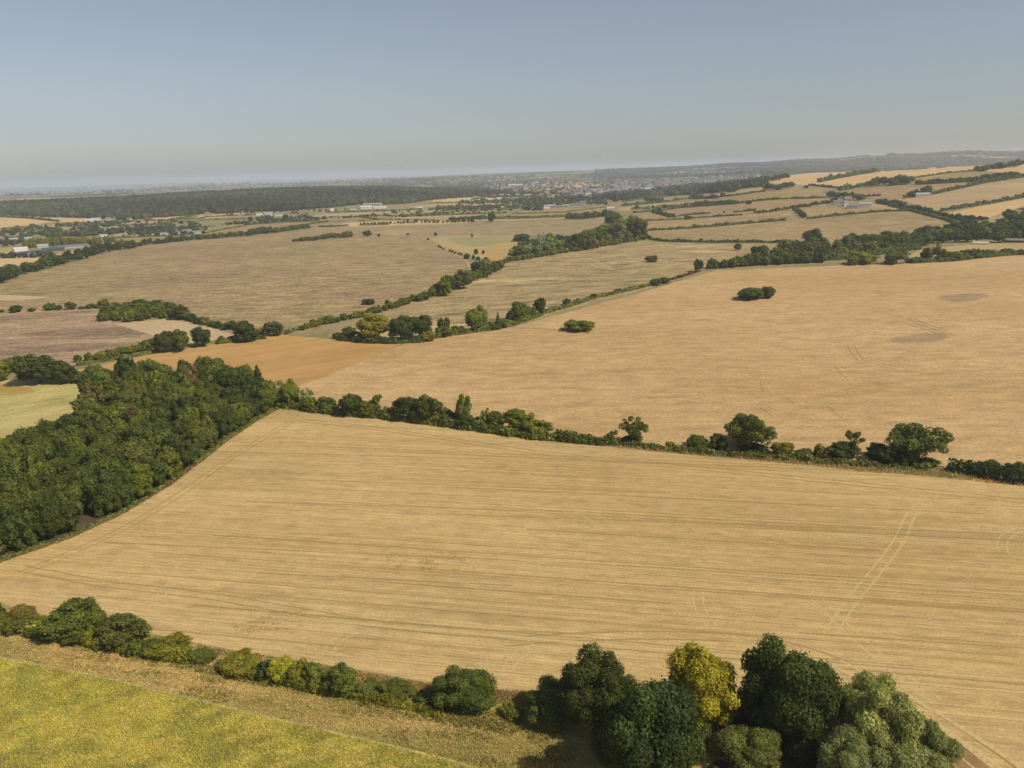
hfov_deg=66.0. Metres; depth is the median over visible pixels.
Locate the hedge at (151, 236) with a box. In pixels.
[115,234,186,237]
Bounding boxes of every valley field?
[0,216,87,227]
[0,247,13,253]
[0,257,38,266]
[50,223,91,228]
[99,221,163,227]
[113,233,168,236]
[117,236,179,245]
[148,216,183,218]
[197,213,245,217]
[217,222,312,232]
[294,226,352,230]
[313,209,441,218]
[316,221,475,227]
[370,214,500,220]
[410,204,454,206]
[424,210,496,213]
[430,198,471,201]
[461,216,597,220]
[464,202,511,205]
[477,197,508,199]
[500,213,565,217]
[517,207,606,213]
[554,183,600,187]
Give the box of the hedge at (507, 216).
[496,214,564,217]
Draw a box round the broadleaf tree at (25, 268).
[19,264,29,273]
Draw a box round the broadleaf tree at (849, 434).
[845,430,865,446]
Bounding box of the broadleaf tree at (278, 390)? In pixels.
[272,380,283,405]
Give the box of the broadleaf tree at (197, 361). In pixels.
[194,356,205,372]
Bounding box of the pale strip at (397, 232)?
[374,229,419,234]
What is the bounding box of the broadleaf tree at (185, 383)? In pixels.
[169,379,195,397]
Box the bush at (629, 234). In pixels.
[624,231,632,238]
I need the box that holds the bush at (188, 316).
[184,313,195,320]
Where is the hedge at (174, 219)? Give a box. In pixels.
[143,216,204,220]
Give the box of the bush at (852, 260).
[847,256,858,265]
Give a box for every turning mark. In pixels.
[322,629,349,652]
[332,632,355,652]
[501,643,534,675]
[511,648,539,675]
[692,588,708,627]
[702,589,716,625]
[996,528,1014,551]
[1006,531,1023,553]
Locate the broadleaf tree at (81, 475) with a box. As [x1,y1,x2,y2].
[67,459,93,508]
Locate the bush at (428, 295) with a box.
[422,291,430,299]
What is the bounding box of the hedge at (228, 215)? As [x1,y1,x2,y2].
[205,214,255,216]
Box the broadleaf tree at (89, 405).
[83,403,108,410]
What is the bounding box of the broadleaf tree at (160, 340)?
[149,330,175,351]
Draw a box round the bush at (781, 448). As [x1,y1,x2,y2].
[770,442,794,455]
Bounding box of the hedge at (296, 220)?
[246,219,319,224]
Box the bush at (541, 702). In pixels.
[524,674,570,731]
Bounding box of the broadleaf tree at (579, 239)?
[566,231,592,248]
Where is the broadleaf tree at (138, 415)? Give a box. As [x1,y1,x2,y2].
[128,407,160,425]
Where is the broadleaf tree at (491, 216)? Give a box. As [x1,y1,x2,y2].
[488,212,495,221]
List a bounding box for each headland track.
[0,591,505,684]
[9,586,507,675]
[16,570,562,639]
[21,415,299,570]
[24,417,301,574]
[25,566,562,632]
[302,418,1023,497]
[304,419,1022,499]
[306,422,1021,502]
[307,416,1023,493]
[501,630,1016,767]
[502,638,846,670]
[665,642,989,767]
[673,649,973,767]
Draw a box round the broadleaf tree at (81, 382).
[77,372,90,391]
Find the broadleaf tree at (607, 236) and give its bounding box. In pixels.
[602,233,611,240]
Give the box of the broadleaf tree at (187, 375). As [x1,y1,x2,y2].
[179,364,198,386]
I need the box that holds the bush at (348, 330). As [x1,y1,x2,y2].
[341,326,355,336]
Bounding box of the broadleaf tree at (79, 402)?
[72,394,96,409]
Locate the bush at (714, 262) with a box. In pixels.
[706,258,718,268]
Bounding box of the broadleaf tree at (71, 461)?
[55,448,85,477]
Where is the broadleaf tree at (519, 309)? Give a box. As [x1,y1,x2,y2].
[508,301,529,317]
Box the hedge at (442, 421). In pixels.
[278,400,556,440]
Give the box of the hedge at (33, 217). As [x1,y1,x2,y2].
[0,215,59,221]
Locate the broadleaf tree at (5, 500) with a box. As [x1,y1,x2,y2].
[0,495,17,524]
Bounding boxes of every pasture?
[0,229,472,330]
[331,218,604,236]
[618,199,712,210]
[633,213,670,219]
[647,210,799,230]
[647,211,950,244]
[657,207,791,220]
[663,195,690,200]
[664,197,841,217]
[698,187,765,195]
[717,187,826,202]
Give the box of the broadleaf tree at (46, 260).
[38,255,52,267]
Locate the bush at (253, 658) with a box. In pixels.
[224,646,260,677]
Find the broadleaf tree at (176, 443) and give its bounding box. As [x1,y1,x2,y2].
[158,433,191,468]
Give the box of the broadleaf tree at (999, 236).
[990,231,1006,241]
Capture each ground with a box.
[0,171,1023,693]
[707,737,954,767]
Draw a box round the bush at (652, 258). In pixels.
[644,255,657,262]
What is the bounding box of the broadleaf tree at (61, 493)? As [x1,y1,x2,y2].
[47,480,84,517]
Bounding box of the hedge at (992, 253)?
[910,249,1023,262]
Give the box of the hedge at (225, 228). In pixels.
[205,225,246,232]
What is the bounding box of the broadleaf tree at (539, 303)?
[533,297,545,313]
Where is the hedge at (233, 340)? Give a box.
[215,334,266,343]
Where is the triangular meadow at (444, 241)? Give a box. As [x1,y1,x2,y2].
[430,236,517,261]
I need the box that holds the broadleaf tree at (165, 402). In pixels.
[158,396,170,409]
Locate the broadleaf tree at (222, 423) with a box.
[209,411,232,436]
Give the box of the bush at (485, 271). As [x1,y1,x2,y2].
[478,267,490,276]
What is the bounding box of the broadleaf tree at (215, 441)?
[200,419,218,444]
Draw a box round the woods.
[591,150,1023,178]
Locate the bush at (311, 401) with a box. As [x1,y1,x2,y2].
[301,397,319,409]
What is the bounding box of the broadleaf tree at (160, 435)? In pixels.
[152,428,181,455]
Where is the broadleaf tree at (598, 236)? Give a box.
[592,232,603,239]
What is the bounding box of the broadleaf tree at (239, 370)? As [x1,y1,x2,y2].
[235,364,243,374]
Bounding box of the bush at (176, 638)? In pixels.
[141,631,192,659]
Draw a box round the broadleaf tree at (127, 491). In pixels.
[106,467,135,505]
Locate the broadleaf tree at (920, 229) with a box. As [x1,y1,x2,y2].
[913,225,933,232]
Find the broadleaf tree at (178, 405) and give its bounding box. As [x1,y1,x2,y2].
[170,394,190,420]
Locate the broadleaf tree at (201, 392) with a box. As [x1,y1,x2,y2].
[193,380,211,400]
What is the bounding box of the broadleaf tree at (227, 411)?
[217,404,240,429]
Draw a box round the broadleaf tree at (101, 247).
[93,243,106,252]
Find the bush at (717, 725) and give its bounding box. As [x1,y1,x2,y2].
[704,700,738,732]
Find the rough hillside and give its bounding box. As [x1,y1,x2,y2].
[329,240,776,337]
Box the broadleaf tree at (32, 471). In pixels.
[26,461,56,480]
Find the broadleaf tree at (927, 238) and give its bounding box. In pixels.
[911,232,935,243]
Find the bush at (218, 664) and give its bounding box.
[214,658,225,672]
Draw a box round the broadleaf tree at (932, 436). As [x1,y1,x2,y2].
[889,425,933,448]
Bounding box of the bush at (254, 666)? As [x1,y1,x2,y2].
[251,662,266,671]
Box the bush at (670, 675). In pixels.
[668,667,680,695]
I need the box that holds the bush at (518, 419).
[500,408,534,430]
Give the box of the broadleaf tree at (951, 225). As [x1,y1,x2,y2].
[943,223,958,228]
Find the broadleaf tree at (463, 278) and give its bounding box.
[453,269,473,288]
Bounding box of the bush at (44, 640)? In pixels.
[36,631,50,642]
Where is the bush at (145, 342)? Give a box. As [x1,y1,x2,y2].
[138,340,151,349]
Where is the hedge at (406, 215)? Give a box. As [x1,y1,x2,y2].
[405,211,506,216]
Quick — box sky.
[0,0,1023,186]
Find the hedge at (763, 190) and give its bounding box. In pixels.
[718,189,764,196]
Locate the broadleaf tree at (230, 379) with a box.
[221,370,246,387]
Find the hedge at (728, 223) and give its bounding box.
[675,217,786,228]
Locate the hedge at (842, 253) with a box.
[718,242,921,267]
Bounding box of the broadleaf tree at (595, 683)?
[555,642,638,731]
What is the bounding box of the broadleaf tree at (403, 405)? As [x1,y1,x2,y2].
[391,395,417,416]
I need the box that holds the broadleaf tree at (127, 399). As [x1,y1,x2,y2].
[116,393,142,405]
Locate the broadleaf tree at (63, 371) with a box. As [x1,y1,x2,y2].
[43,360,79,382]
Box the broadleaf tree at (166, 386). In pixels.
[146,380,179,391]
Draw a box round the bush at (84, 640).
[76,632,89,643]
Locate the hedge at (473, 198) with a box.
[470,196,486,199]
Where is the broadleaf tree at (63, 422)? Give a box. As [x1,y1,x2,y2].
[52,414,77,429]
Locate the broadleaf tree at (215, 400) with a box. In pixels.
[205,394,228,408]
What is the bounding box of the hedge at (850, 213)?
[806,209,909,218]
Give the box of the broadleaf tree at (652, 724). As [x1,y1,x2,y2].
[595,675,708,767]
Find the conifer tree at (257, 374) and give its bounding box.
[253,365,264,386]
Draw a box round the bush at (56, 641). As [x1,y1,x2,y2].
[52,633,63,642]
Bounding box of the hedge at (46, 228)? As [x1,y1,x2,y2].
[1,222,83,233]
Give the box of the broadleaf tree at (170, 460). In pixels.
[154,444,183,478]
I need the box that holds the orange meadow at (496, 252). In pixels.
[478,243,516,260]
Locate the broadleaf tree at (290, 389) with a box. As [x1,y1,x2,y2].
[280,378,299,401]
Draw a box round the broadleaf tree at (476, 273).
[470,270,480,280]
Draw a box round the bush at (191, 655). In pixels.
[182,651,197,663]
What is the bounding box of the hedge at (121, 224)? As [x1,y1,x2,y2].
[83,221,168,225]
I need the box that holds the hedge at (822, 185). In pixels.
[808,183,839,187]
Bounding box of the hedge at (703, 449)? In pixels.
[621,439,931,471]
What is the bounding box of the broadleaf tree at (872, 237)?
[866,234,876,241]
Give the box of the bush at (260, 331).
[255,328,266,334]
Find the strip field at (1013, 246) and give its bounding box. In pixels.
[909,243,1023,257]
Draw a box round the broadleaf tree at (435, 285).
[431,284,438,294]
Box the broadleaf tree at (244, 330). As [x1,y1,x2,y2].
[230,320,258,340]
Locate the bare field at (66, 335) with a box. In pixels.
[0,309,153,371]
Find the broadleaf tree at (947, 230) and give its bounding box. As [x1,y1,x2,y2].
[939,228,951,232]
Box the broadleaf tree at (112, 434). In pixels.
[94,426,122,445]
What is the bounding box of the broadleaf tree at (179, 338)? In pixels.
[169,329,189,350]
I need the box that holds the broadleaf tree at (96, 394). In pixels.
[79,382,104,404]
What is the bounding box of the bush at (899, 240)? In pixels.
[892,238,906,244]
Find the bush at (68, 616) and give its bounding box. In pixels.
[34,596,99,640]
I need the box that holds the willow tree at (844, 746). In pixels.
[817,722,874,767]
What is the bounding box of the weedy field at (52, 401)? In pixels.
[0,380,79,437]
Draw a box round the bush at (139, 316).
[134,312,144,320]
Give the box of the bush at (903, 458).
[893,449,918,465]
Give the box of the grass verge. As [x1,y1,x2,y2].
[0,610,767,767]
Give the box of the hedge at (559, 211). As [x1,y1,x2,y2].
[512,206,608,213]
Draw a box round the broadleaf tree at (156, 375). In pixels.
[147,366,164,385]
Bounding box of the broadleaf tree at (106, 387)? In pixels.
[95,376,115,394]
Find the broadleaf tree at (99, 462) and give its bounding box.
[83,446,124,478]
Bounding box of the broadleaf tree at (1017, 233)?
[1011,229,1022,237]
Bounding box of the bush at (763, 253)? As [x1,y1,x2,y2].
[760,250,769,256]
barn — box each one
[552,205,563,207]
[571,203,583,205]
[846,204,857,208]
[859,202,871,205]
[914,192,929,196]
[1003,238,1023,242]
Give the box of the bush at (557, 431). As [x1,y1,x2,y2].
[554,429,561,438]
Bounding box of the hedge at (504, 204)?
[460,202,519,206]
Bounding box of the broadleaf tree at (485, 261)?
[477,257,491,267]
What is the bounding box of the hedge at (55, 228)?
[0,226,62,229]
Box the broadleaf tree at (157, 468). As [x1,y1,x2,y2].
[140,458,166,486]
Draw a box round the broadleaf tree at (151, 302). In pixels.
[147,300,162,305]
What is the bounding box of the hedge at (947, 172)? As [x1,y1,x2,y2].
[914,168,976,177]
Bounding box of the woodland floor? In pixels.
[0,396,279,556]
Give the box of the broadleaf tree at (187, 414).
[178,404,201,434]
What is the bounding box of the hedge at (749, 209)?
[733,208,755,212]
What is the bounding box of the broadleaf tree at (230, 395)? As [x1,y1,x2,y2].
[215,387,240,404]
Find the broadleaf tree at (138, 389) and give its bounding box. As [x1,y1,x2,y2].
[122,384,146,394]
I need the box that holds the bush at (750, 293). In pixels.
[737,287,764,299]
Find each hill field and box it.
[769,164,1023,186]
[855,182,979,200]
[905,178,1023,210]
[915,171,1023,180]
[950,198,1023,217]
[987,216,1007,221]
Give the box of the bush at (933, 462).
[919,456,940,467]
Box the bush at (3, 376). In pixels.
[0,371,9,380]
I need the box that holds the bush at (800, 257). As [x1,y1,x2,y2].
[793,252,806,263]
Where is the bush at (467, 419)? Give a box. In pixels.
[456,414,479,426]
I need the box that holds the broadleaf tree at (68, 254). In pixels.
[61,249,72,261]
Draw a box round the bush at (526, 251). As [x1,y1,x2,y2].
[522,248,529,254]
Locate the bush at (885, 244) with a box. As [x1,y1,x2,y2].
[881,241,891,248]
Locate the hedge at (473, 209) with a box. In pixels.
[440,208,511,210]
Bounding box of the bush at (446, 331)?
[434,326,452,335]
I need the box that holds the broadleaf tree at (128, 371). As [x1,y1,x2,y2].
[121,366,140,382]
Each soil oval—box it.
[884,333,952,343]
[887,333,949,342]
[890,334,945,342]
[935,293,991,302]
[937,293,988,301]
[941,294,987,300]
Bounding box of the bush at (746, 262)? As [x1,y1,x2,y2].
[740,258,749,265]
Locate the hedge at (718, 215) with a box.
[646,214,741,220]
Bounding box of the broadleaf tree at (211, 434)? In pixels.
[196,415,218,447]
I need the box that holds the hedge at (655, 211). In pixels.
[651,209,674,216]
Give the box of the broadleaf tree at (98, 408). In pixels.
[90,403,108,420]
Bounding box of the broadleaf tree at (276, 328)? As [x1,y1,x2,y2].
[263,320,283,335]
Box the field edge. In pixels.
[0,656,466,765]
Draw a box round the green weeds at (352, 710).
[0,605,577,767]
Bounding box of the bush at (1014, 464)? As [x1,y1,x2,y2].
[1002,461,1023,467]
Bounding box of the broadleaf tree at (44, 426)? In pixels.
[32,415,54,436]
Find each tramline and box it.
[104,542,460,558]
[194,605,459,628]
[214,451,767,466]
[246,501,562,511]
[257,572,511,585]
[436,513,1023,534]
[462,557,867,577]
[666,588,1023,612]
[717,526,1023,540]
[799,632,1023,648]
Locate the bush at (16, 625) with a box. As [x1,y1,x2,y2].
[6,613,38,634]
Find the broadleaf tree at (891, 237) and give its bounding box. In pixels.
[886,233,900,243]
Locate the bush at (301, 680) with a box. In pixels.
[299,678,307,689]
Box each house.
[273,212,282,215]
[538,232,545,237]
[833,199,842,204]
[841,200,848,206]
[843,196,851,200]
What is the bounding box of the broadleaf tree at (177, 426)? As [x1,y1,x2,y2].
[163,419,185,441]
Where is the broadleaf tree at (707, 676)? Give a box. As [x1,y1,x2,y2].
[663,641,741,727]
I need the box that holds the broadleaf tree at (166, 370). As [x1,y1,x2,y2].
[138,360,174,380]
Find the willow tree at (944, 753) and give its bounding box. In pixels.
[892,714,964,767]
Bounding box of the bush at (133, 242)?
[128,239,137,247]
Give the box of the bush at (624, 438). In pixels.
[620,435,640,442]
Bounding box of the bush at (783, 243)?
[776,239,789,248]
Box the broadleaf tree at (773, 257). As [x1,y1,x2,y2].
[770,253,777,262]
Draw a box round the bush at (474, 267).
[470,261,478,270]
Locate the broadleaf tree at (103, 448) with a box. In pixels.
[99,444,115,454]
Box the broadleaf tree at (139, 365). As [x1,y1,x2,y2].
[134,358,156,368]
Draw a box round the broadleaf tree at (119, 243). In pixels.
[115,239,125,248]
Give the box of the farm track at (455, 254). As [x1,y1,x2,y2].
[429,238,470,269]
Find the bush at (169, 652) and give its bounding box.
[159,643,172,660]
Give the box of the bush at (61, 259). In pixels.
[58,255,66,263]
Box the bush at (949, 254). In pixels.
[934,251,962,259]
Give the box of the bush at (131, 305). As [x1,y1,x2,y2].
[125,303,135,308]
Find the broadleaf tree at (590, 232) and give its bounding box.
[584,229,595,236]
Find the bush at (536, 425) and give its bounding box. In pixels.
[525,419,554,433]
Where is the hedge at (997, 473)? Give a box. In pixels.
[944,457,1023,484]
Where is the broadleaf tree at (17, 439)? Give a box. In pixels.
[4,426,40,450]
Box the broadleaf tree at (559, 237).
[556,234,565,239]
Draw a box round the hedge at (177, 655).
[0,620,191,664]
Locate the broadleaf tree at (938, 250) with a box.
[932,244,947,256]
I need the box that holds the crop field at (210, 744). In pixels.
[0,656,477,767]
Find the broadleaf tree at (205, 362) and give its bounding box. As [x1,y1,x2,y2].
[196,355,225,369]
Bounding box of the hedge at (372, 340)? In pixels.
[335,334,424,343]
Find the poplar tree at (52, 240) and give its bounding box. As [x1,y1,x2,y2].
[50,236,54,245]
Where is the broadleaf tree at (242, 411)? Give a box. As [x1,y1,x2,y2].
[226,402,249,428]
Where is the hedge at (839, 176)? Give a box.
[817,164,917,181]
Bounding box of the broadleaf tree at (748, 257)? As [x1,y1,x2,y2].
[743,254,753,263]
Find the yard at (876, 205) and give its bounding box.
[869,202,902,209]
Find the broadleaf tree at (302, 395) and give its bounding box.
[298,388,314,402]
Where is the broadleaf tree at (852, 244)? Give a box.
[846,241,859,249]
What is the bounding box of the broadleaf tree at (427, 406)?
[409,394,442,419]
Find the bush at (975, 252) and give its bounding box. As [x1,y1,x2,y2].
[960,249,981,256]
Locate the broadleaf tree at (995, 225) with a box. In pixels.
[989,223,1000,227]
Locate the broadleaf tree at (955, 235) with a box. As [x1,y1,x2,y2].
[947,231,962,241]
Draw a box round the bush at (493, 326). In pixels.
[488,321,497,329]
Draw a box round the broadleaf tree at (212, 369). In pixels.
[201,358,227,382]
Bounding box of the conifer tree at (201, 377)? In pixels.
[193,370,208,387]
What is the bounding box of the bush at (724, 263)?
[720,259,729,267]
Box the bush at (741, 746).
[709,723,782,767]
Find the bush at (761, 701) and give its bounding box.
[742,679,771,730]
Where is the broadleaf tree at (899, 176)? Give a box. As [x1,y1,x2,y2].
[894,174,906,183]
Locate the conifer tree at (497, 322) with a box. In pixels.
[495,312,500,329]
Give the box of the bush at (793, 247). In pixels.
[788,244,799,250]
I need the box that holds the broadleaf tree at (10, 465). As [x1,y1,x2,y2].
[0,452,25,478]
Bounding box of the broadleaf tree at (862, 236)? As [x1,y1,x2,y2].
[859,234,871,238]
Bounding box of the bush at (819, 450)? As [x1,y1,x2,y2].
[813,443,826,457]
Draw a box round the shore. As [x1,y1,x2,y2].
[0,174,465,190]
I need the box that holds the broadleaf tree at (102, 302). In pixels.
[96,299,108,307]
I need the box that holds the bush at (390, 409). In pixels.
[383,406,395,412]
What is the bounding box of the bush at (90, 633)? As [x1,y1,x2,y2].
[80,629,99,645]
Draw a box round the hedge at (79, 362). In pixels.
[75,349,159,365]
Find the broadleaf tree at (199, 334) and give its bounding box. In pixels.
[188,326,210,345]
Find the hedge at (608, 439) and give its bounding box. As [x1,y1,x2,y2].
[557,429,618,445]
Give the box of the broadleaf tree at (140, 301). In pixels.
[127,299,147,303]
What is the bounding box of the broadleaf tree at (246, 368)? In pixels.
[242,364,253,375]
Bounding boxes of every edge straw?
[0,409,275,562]
[285,409,1023,485]
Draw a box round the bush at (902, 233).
[899,231,909,235]
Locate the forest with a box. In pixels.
[0,185,510,219]
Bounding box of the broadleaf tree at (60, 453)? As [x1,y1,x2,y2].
[53,445,76,457]
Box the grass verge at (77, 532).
[0,482,169,561]
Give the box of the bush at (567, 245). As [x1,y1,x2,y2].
[564,243,572,249]
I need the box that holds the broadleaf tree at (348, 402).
[338,393,363,413]
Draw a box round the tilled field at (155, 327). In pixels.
[115,318,232,344]
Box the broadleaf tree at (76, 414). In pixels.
[58,409,87,422]
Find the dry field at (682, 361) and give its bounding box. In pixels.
[298,255,1023,468]
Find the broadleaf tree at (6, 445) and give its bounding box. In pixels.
[0,438,13,457]
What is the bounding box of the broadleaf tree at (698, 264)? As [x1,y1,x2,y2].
[693,258,703,269]
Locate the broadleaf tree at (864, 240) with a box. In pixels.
[855,238,870,242]
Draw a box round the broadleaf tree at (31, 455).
[20,443,48,471]
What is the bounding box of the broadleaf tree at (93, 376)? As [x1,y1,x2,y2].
[87,373,104,386]
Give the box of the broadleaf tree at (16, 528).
[0,503,38,550]
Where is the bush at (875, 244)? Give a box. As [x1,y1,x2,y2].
[863,241,880,248]
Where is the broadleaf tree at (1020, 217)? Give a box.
[1016,214,1023,220]
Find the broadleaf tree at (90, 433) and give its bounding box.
[81,424,109,447]
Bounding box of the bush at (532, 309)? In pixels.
[527,306,536,313]
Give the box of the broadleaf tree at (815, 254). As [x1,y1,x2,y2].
[813,252,820,260]
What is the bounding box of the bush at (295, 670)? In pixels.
[286,658,307,683]
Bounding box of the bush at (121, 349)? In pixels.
[115,346,125,354]
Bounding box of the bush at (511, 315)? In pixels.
[505,310,516,320]
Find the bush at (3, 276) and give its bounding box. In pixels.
[0,272,8,282]
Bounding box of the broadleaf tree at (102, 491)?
[81,470,121,517]
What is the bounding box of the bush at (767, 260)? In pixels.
[762,257,770,264]
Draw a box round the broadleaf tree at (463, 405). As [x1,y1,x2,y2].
[455,393,471,415]
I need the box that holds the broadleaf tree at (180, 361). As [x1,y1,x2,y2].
[176,357,195,373]
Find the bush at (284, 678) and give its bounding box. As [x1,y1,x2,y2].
[279,672,289,685]
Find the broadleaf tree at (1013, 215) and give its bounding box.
[1007,211,1020,220]
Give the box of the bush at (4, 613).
[0,611,12,623]
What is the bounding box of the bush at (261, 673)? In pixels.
[256,659,270,679]
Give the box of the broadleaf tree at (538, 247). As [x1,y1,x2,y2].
[533,244,542,252]
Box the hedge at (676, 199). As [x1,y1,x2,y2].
[621,194,717,205]
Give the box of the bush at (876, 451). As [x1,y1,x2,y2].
[864,442,896,463]
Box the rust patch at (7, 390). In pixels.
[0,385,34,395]
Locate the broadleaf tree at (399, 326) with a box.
[384,315,414,339]
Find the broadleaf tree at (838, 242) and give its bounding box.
[833,240,842,245]
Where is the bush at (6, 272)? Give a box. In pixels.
[0,268,11,279]
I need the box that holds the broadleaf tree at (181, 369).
[173,363,193,382]
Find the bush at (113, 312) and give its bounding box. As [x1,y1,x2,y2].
[108,310,122,318]
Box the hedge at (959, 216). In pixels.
[876,199,977,222]
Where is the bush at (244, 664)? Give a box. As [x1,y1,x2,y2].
[235,659,250,674]
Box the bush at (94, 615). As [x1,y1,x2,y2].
[82,604,107,630]
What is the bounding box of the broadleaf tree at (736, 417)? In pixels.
[727,413,766,440]
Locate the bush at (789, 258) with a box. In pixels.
[783,254,794,262]
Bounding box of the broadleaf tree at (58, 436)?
[44,425,87,457]
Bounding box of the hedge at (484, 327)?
[434,311,544,337]
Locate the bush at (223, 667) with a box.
[219,653,248,673]
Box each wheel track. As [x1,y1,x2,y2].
[809,597,932,702]
[820,598,942,699]
[822,490,935,632]
[835,493,942,636]
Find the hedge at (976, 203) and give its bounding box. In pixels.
[939,192,1023,211]
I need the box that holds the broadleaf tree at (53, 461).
[24,457,62,477]
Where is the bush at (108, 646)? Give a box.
[104,640,115,651]
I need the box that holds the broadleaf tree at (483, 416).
[479,408,488,421]
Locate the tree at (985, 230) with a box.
[974,225,992,238]
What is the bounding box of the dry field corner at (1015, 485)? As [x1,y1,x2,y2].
[973,477,1023,487]
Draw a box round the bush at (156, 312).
[152,308,160,317]
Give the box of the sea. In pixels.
[0,172,514,194]
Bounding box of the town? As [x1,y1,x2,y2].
[23,169,760,194]
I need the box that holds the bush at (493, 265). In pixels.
[490,262,497,271]
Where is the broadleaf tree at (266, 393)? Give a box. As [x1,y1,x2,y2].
[256,380,277,408]
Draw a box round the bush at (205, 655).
[191,647,218,664]
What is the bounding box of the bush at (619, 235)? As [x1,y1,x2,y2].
[613,231,624,239]
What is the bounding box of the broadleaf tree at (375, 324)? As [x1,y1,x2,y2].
[355,312,388,337]
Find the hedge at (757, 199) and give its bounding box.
[633,194,835,212]
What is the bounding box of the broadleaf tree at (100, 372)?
[93,363,112,380]
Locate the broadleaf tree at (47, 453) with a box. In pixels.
[17,443,53,462]
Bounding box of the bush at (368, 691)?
[361,688,373,699]
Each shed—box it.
[12,247,27,250]
[19,250,46,255]
[36,244,48,247]
[42,246,64,251]
[54,243,88,248]
[360,205,371,208]
[363,203,382,205]
[373,206,386,208]
[972,242,988,244]
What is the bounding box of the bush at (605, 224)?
[603,222,610,227]
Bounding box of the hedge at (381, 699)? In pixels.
[221,669,444,717]
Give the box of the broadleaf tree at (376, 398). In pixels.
[372,394,381,407]
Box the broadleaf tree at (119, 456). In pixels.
[100,449,129,469]
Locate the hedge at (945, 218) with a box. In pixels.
[887,204,960,223]
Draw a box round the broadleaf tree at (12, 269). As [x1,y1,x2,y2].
[0,263,19,277]
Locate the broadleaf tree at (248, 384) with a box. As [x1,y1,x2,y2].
[231,371,259,398]
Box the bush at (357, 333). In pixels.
[354,329,373,337]
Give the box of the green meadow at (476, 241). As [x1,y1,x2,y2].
[447,237,511,246]
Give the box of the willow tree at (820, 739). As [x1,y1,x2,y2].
[795,715,844,759]
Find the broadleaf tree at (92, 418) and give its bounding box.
[76,407,110,429]
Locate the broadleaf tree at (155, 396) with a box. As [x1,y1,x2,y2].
[140,385,166,406]
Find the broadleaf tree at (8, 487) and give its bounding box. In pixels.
[0,476,19,498]
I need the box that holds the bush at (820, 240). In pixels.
[810,237,825,243]
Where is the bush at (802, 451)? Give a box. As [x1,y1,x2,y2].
[793,448,813,455]
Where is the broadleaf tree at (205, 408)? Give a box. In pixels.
[194,401,218,418]
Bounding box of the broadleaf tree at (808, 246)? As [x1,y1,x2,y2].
[802,242,814,252]
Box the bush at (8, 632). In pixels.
[2,621,16,635]
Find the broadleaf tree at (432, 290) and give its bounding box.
[427,286,435,294]
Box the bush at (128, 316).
[122,311,134,321]
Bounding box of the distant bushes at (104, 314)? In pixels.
[0,160,1023,446]
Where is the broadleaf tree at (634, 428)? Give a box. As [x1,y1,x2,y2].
[619,415,648,440]
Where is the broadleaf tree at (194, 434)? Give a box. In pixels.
[183,419,205,456]
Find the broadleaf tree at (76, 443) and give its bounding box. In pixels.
[62,432,86,456]
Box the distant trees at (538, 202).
[0,163,798,257]
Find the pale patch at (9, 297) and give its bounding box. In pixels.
[0,295,47,299]
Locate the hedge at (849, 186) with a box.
[837,180,870,189]
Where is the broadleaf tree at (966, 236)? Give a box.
[958,232,971,241]
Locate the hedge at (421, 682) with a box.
[292,659,536,699]
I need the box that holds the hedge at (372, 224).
[358,223,388,225]
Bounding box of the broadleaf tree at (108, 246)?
[102,243,113,251]
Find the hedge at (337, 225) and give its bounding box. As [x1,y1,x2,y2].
[318,224,348,226]
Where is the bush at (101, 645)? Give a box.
[93,634,105,651]
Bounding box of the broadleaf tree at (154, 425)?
[138,410,163,438]
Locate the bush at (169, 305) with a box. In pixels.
[165,303,175,308]
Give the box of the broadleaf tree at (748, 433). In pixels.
[723,414,777,446]
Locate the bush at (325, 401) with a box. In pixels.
[316,396,337,410]
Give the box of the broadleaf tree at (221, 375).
[212,365,234,385]
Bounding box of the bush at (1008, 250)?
[999,248,1015,252]
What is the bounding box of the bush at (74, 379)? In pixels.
[69,377,78,382]
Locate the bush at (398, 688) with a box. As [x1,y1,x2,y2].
[376,676,417,701]
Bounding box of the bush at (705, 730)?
[696,717,715,745]
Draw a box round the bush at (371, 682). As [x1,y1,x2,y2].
[363,676,379,692]
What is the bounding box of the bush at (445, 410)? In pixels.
[437,406,452,415]
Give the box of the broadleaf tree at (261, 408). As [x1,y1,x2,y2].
[248,397,266,415]
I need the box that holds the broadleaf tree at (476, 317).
[464,304,487,329]
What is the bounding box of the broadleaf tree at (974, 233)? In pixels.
[966,228,979,241]
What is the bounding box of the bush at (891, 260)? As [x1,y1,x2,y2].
[884,256,896,264]
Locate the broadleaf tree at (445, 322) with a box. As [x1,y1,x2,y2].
[437,317,449,328]
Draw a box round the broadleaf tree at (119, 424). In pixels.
[107,418,127,428]
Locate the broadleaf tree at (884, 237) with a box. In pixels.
[881,235,889,240]
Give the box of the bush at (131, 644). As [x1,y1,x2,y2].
[124,638,141,656]
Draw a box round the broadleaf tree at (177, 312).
[168,306,190,318]

